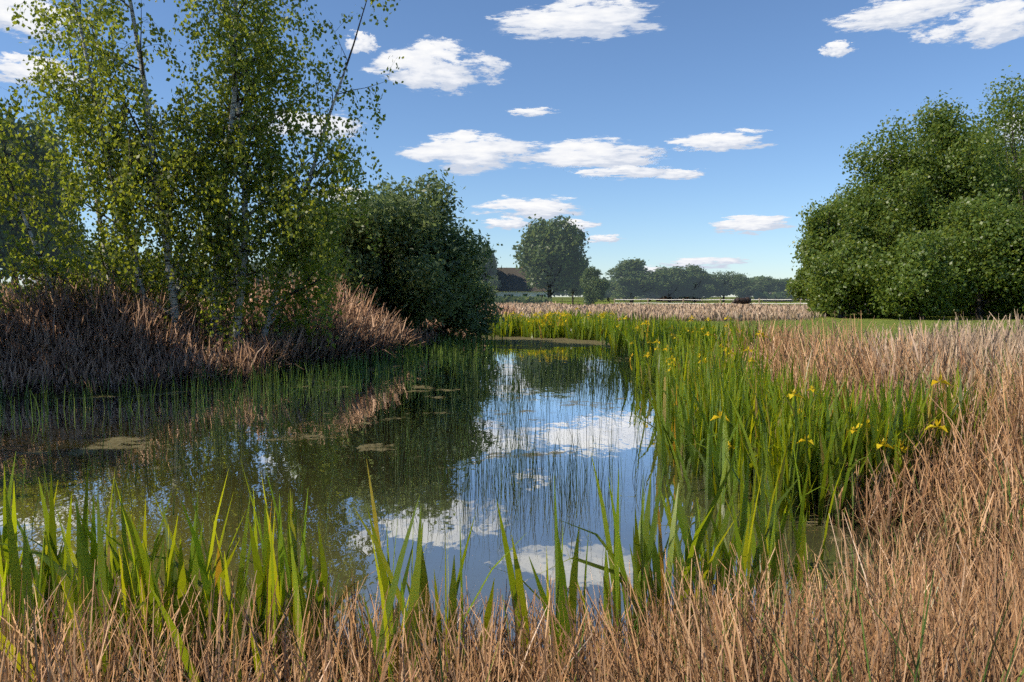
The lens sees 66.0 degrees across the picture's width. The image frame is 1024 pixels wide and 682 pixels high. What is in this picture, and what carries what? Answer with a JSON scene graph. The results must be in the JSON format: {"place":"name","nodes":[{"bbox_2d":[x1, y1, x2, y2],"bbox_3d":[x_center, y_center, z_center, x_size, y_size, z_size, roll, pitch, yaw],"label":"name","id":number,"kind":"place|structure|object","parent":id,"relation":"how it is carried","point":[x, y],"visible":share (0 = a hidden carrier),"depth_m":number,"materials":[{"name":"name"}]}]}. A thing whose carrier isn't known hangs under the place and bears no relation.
{"place":"outdoors","nodes":[
{"label":"outdoors","id":0,"kind":"place"},
{"bbox_2d":[0,0,83,48],"bbox_3d":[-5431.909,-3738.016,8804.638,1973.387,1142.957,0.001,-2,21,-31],"label":"cloud","id":1,"kind":"structure","parent":0,"point":[6,21],"depth_m":8833.43,"materials":[{"name":"white"}]},
{"bbox_2d":[0,52,86,90],"bbox_3d":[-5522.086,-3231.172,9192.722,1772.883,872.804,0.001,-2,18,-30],"label":"cloud","id":2,"kind":"structure","parent":0,"point":[11,69],"depth_m":9117.27,"materials":[{"name":"white"}]},
{"bbox_2d":[264,111,361,140],"bbox_3d":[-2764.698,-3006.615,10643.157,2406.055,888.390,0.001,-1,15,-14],"label":"cloud","id":3,"kind":"structure","parent":0,"point":[339,126],"depth_m":10729.51,"materials":[{"name":"white"}]},
{"bbox_2d":[322,187,369,200],"bbox_3d":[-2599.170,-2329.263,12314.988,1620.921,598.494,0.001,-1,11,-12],"label":"cloud","id":4,"kind":"structure","parent":0,"point":[348,191],"depth_m":12319.11,"materials":[{"name":"white"}]},
{"bbox_2d":[345,29,380,53],"bbox_3d":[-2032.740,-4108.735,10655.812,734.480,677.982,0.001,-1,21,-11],"label":"cloud","id":5,"kind":"structure","parent":0,"point":[366,43],"depth_m":10686.30,"materials":[{"name":"white"}]},
{"bbox_2d":[363,37,509,95],"bbox_3d":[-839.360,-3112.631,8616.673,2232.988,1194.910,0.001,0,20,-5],"label":"cloud","id":6,"kind":"structure","parent":0,"point":[425,64],"depth_m":8652.22,"materials":[{"name":"white"}]},
{"bbox_2d":[0,335,877,661],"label":"pond water","id":7,"kind":"structure","parent":0,"point":[532,525],"depth_m":7.65,"materials":[{"name":"blue liquid"}]},
{"bbox_2d":[0,329,832,557],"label":"aquatic plants","id":8,"kind":"object","parent":7,"relation":"in","point":[454,343],"visible":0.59,"depth_m":11.28,"materials":[{"name":"green plant"}]},
{"bbox_2d":[0,307,1021,681],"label":"iris","id":9,"kind":"object","parent":7,"relation":"on","point":[772,433],"depth_m":3.91,"materials":[{"name":"green plant"}]},
{"bbox_2d":[396,130,538,175],"bbox_3d":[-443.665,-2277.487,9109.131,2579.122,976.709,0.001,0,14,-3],"label":"cloud","id":10,"kind":"structure","parent":0,"point":[461,154],"depth_m":9128.55,"materials":[{"name":"white"}]},
{"bbox_2d":[485,216,530,229],"bbox_3d":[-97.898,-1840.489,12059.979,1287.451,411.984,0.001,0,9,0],"label":"cloud","id":11,"kind":"structure","parent":0,"point":[515,223],"depth_m":12065.93,"materials":[{"name":"white"}]},
{"bbox_2d":[0,0,1023,296],"label":"sky","id":12,"kind":"structure","parent":0,"point":[712,66],"materials":[{"name":"blue"}]},
{"bbox_2d":[2,297,1023,681],"bbox_3d":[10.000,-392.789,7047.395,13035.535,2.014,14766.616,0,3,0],"label":"ground","id":13,"kind":"structure","parent":0,"point":[868,321],"depth_m":36.06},
{"bbox_2d":[0,177,36,282],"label":"tree","id":14,"kind":"object","parent":13,"relation":"on","point":[4,236],"visible":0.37,"depth_m":58.30,"materials":[{"name":"green plant"}]},
{"bbox_2d":[0,108,86,300],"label":"tree","id":15,"kind":"object","parent":13,"relation":"on","point":[42,152],"visible":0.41,"depth_m":60.65,"materials":[{"name":"green plant"}]},
{"bbox_2d":[31,214,89,284],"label":"tree","id":16,"kind":"object","parent":13,"relation":"on","point":[55,252],"visible":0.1,"depth_m":74.69,"materials":[{"name":"green plant"}]},
{"bbox_2d":[56,235,94,289],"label":"tree","id":17,"kind":"object","parent":13,"relation":"on","point":[86,262],"visible":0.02,"depth_m":84.70,"materials":[{"name":"green plant"}]},
{"bbox_2d":[84,240,141,288],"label":"tree","id":18,"kind":"object","parent":13,"relation":"on","point":[91,256],"visible":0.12,"depth_m":107.54,"materials":[{"name":"green plant"}]},
{"bbox_2d":[133,255,189,286],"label":"tree","id":19,"kind":"object","parent":13,"relation":"on","point":[154,269],"visible":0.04,"depth_m":127.50,"materials":[{"name":"green plant"}]},
{"bbox_2d":[177,261,212,295],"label":"tree","id":20,"kind":"object","parent":13,"relation":"on","point":[198,280],"visible":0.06,"depth_m":148.28,"materials":[{"name":"green plant"}]},
{"bbox_2d":[0,0,403,375],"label":"birch trees","id":21,"kind":"object","parent":13,"relation":"on","point":[126,189],"visible":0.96,"depth_m":16.43,"materials":[{"name":"green plant"}]},
{"bbox_2d":[221,261,276,290],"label":"tree","id":22,"kind":"object","parent":13,"relation":"on","point":[254,268],"visible":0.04,"depth_m":157.86,"materials":[{"name":"green plant"}]},
{"bbox_2d":[265,262,295,292],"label":"tree","id":23,"kind":"object","parent":13,"relation":"on","point":[284,274],"visible":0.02,"depth_m":166.55,"materials":[{"name":"green plant"}]},
{"bbox_2d":[270,168,502,331],"bbox_3d":[-3.890,-2.758,26.392,7.762,6.101,7.224,-2,4,-34],"label":"bush","id":24,"kind":"object","parent":13,"relation":"on","point":[415,270],"visible":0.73,"depth_m":25.13,"materials":[{"name":"green plant"}]},
{"bbox_2d":[0,275,801,304],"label":"hedges","id":25,"kind":"object","parent":13,"relation":"on","point":[778,294],"visible":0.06,"depth_m":192.64,"materials":[{"name":"green plant"}]},
{"bbox_2d":[421,265,507,340],"bbox_3d":[-2.341,-1.561,29.811,4.216,3.453,4.070,-1,4,-24],"label":"bush","id":26,"kind":"object","parent":13,"relation":"on","point":[477,321],"visible":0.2,"depth_m":29.66,"materials":[{"name":"green plant"}]},
{"bbox_2d":[478,246,500,295],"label":"tree","id":27,"kind":"object","parent":13,"relation":"on","point":[493,274],"visible":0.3,"depth_m":172.85,"materials":[{"name":"green plant"}]},
{"bbox_2d":[0,313,1023,681],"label":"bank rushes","id":28,"kind":"object","parent":13,"relation":"on","point":[946,637],"visible":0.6,"depth_m":2.98,"materials":[{"name":"beige plant"}]},
{"bbox_2d":[0,264,1023,436],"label":"reeds","id":29,"kind":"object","parent":13,"relation":"on","point":[49,338],"depth_m":15.89,"materials":[{"name":"brown plant"}]},
{"bbox_2d":[490,267,546,296],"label":"barn","id":30,"kind":"structure","parent":13,"relation":"on","point":[513,282],"depth_m":176.32,"materials":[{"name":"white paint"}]},
{"bbox_2d":[510,209,590,297],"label":"tree","id":31,"kind":"object","parent":13,"relation":"on","point":[551,256],"visible":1,"depth_m":135.63,"materials":[{"name":"green plant"}]},
{"bbox_2d":[564,257,590,303],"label":"tree","id":32,"kind":"object","parent":13,"relation":"on","point":[575,290],"visible":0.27,"depth_m":149.07,"materials":[{"name":"green plant"}]},
{"bbox_2d":[579,266,610,304],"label":"tree","id":33,"kind":"object","parent":13,"relation":"on","point":[594,287],"visible":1,"depth_m":108.99,"materials":[{"name":"green plant"}]},
{"bbox_2d":[604,279,617,300],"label":"tree","id":34,"kind":"object","parent":13,"relation":"on","point":[608,294],"visible":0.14,"depth_m":247.58,"materials":[{"name":"green plant"}]},
{"bbox_2d":[601,257,674,302],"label":"tree","id":35,"kind":"object","parent":13,"relation":"on","point":[634,277],"visible":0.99,"depth_m":196.12,"materials":[{"name":"green plant"}]},
{"bbox_2d":[635,292,662,300],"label":"tree","id":36,"kind":"object","parent":13,"relation":"on","point":[651,295],"visible":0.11,"depth_m":246.85,"materials":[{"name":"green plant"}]},
{"bbox_2d":[653,263,696,301],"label":"tree","id":37,"kind":"object","parent":13,"relation":"on","point":[682,283],"visible":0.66,"depth_m":206.06,"materials":[{"name":"green plant"}]},
{"bbox_2d":[656,296,700,300],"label":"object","id":38,"kind":"structure","parent":13,"relation":"on","point":[666,297],"depth_m":256.21,"materials":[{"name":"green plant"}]},
{"bbox_2d":[552,297,806,303],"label":"fence","id":39,"kind":"object","parent":13,"relation":"on","point":[609,301],"visible":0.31,"depth_m":156.21,"materials":[{"name":"grey"}]},
{"bbox_2d":[680,263,718,301],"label":"tree","id":40,"kind":"object","parent":13,"relation":"on","point":[701,289],"visible":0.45,"depth_m":211.84,"materials":[{"name":"green plant"}]},
{"bbox_2d":[703,270,752,301],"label":"tree","id":41,"kind":"object","parent":13,"relation":"on","point":[724,285],"visible":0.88,"depth_m":216.23,"materials":[{"name":"green plant"}]},
{"bbox_2d":[732,297,751,304],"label":"pony","id":42,"kind":"object","parent":13,"relation":"on","point":[738,300],"visible":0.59,"depth_m":87.59,"materials":[{"name":"black"}]},
{"bbox_2d":[732,280,767,298],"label":"tree","id":43,"kind":"object","parent":13,"relation":"on","point":[744,292],"visible":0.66,"depth_m":225.76,"materials":[{"name":"green plant"}]},
{"bbox_2d":[752,276,788,291],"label":"tree","id":44,"kind":"object","parent":13,"relation":"on","point":[771,284],"visible":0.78,"depth_m":225.89,"materials":[{"name":"green plant"}]},
{"bbox_2d":[763,292,792,301],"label":"field shed","id":45,"kind":"structure","parent":13,"relation":"on","point":[773,300],"depth_m":225.22,"materials":[{"name":"white paint"}]},
{"bbox_2d":[614,298,999,304],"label":"paddock fence","id":46,"kind":"object","parent":13,"relation":"on","point":[720,299],"visible":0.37,"depth_m":93.16,"materials":[{"name":"white wood"}]},
{"bbox_2d":[785,260,847,316],"bbox_3d":[22.396,-4.133,56.908,4.910,4.939,4.956,0,3,0],"label":"bush","id":47,"kind":"object","parent":13,"relation":"on","point":[797,289],"visible":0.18,"depth_m":57.26,"materials":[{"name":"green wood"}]},
{"bbox_2d":[789,196,876,316],"bbox_3d":[22.808,-6.002,56.281,5.826,8.735,7.054,1,3,17],"label":"bush","id":48,"kind":"object","parent":13,"relation":"on","point":[820,231],"visible":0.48,"depth_m":55.60,"materials":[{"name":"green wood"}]},
{"bbox_2d":[809,181,876,237],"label":"tree","id":49,"kind":"object","parent":13,"relation":"on","point":[830,204],"depth_m":69.41,"materials":[{"name":"green plant"}]},
{"bbox_2d":[795,236,898,317],"bbox_3d":[22.451,-4.190,52.233,6.749,5.568,6.603,0,3,0],"label":"bush","id":50,"kind":"object","parent":13,"relation":"on","point":[835,275],"visible":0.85,"depth_m":51.74,"materials":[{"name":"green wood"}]},
{"bbox_2d":[808,109,976,314],"bbox_3d":[27.827,-9.375,58.901,11.289,15.114,11.478,0,3,0],"label":"tree","id":51,"kind":"object","parent":13,"relation":"on","point":[881,217],"visible":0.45,"depth_m":57.06,"materials":[{"name":"green plant"}]},
{"bbox_2d":[867,158,950,311],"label":"tree","id":52,"kind":"object","parent":13,"relation":"on","point":[891,196],"visible":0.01,"depth_m":66.50,"materials":[{"name":"green plant"}]},
{"bbox_2d":[806,280,1023,316],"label":"undergrowth trees","id":53,"kind":"object","parent":13,"relation":"on","point":[1000,311],"visible":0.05,"depth_m":54.20,"materials":[{"name":"green plant"}]},
{"bbox_2d":[849,223,1006,318],"bbox_3d":[26.162,-4.337,49.968,9.094,6.129,7.138,-1,3,-22],"label":"bush","id":54,"kind":"object","parent":13,"relation":"on","point":[909,282],"visible":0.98,"depth_m":48.70,"materials":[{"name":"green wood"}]},
{"bbox_2d":[873,88,1018,314],"bbox_3d":[32.729,-10.275,59.661,10.865,16.742,11.400,2,4,38],"label":"tree","id":55,"kind":"object","parent":13,"relation":"on","point":[960,176],"visible":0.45,"depth_m":56.90,"materials":[{"name":"green plant"}]},
{"bbox_2d":[917,180,1023,317],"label":"tree","id":56,"kind":"object","parent":13,"relation":"on","point":[994,224],"visible":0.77,"depth_m":49.64,"materials":[{"name":"green plant"}]},
{"bbox_2d":[939,103,1023,209],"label":"tree","id":57,"kind":"object","parent":13,"relation":"on","point":[1003,147],"visible":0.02,"depth_m":69.97,"materials":[{"name":"green plant"}]},
{"bbox_2d":[958,65,1023,314],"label":"tree","id":58,"kind":"object","parent":13,"relation":"on","point":[1017,174],"visible":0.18,"depth_m":60.99,"materials":[{"name":"green plant"}]},
{"bbox_2d":[979,194,1023,316],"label":"tree","id":59,"kind":"object","parent":13,"relation":"on","point":[1017,295],"visible":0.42,"depth_m":49.98,"materials":[{"name":"green plant"}]},
{"bbox_2d":[472,195,581,219],"bbox_3d":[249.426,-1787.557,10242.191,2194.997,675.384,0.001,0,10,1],"label":"cloud","id":60,"kind":"structure","parent":0,"point":[544,209],"depth_m":10251.53,"materials":[{"name":"white"}]},
{"bbox_2d":[508,107,551,116],"bbox_3d":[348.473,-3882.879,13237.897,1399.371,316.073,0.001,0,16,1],"label":"cloud","id":61,"kind":"structure","parent":0,"point":[541,111],"depth_m":13248.80,"materials":[{"name":"white"}]},
{"bbox_2d":[486,0,661,39],"bbox_3d":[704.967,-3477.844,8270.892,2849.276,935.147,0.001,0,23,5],"label":"cloud","id":62,"kind":"structure","parent":0,"point":[602,19],"depth_m":8312.45,"materials":[{"name":"white"}]},
{"bbox_2d":[558,218,601,231],"bbox_3d":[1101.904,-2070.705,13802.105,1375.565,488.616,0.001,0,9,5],"label":"cloud","id":63,"kind":"structure","parent":0,"point":[584,224],"depth_m":13794.41,"materials":[{"name":"white"}]},
{"bbox_2d":[523,137,664,172],"bbox_3d":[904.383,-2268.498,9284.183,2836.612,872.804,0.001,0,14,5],"label":"cloud","id":64,"kind":"structure","parent":0,"point":[588,152],"depth_m":9290.81,"materials":[{"name":"white"}]},
{"bbox_2d":[586,234,623,243],"bbox_3d":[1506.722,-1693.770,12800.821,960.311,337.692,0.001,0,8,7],"label":"cloud","id":65,"kind":"structure","parent":0,"point":[606,238],"depth_m":12804.47,"materials":[{"name":"white"}]},
{"bbox_2d":[574,165,673,178],"bbox_3d":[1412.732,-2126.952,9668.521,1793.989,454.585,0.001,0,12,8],"label":"cloud","id":66,"kind":"structure","parent":0,"point":[631,171],"depth_m":9678.00,"materials":[{"name":"white"}]},
{"bbox_2d":[644,266,667,272],"bbox_3d":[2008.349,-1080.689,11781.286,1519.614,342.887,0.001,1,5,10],"label":"cloud","id":67,"kind":"structure","parent":0,"point":[651,268],"depth_m":11767.31,"materials":[{"name":"white"}]},
{"bbox_2d":[656,168,703,179],"bbox_3d":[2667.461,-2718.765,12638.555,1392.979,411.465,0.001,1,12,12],"label":"cloud","id":68,"kind":"structure","parent":0,"point":[676,174],"depth_m":12641.63,"materials":[{"name":"white"}]},
{"bbox_2d":[660,257,747,268],"bbox_3d":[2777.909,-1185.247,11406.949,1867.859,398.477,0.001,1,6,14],"label":"cloud","id":69,"kind":"structure","parent":0,"point":[710,261],"depth_m":11397.66,"materials":[{"name":"white"}]},
{"bbox_2d":[665,128,776,151],"bbox_3d":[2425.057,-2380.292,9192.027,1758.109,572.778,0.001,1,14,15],"label":"cloud","id":70,"kind":"structure","parent":0,"point":[717,142],"depth_m":9200.40,"materials":[{"name":"white"}]},
{"bbox_2d":[709,215,793,234],"bbox_3d":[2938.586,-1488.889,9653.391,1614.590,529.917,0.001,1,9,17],"label":"cloud","id":71,"kind":"structure","parent":0,"point":[742,223],"depth_m":9665.26,"materials":[{"name":"white"}]},
{"bbox_2d":[818,40,853,57],"bbox_3d":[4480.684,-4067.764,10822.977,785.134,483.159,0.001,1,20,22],"label":"cloud","id":72,"kind":"structure","parent":0,"point":[837,48],"depth_m":10848.21,"materials":[{"name":"white"}]},
{"bbox_2d":[825,0,984,31],"bbox_3d":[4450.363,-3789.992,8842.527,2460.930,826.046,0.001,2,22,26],"label":"cloud","id":73,"kind":"structure","parent":0,"point":[893,15],"depth_m":8920.33,"materials":[{"name":"white"}]},
{"bbox_2d":[911,0,1023,48],"bbox_3d":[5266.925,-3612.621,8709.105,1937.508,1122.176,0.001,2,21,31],"label":"cloud","id":74,"kind":"structure","parent":0,"point":[987,24],"depth_m":8746.13,"materials":[{"name":"white"}]},
{"bbox_2d":[996,113,1023,145],"bbox_3d":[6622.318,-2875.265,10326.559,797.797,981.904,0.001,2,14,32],"label":"cloud","id":75,"kind":"structure","parent":0,"point":[1013,131],"depth_m":10369.36,"materials":[{"name":"white"}]}
]}

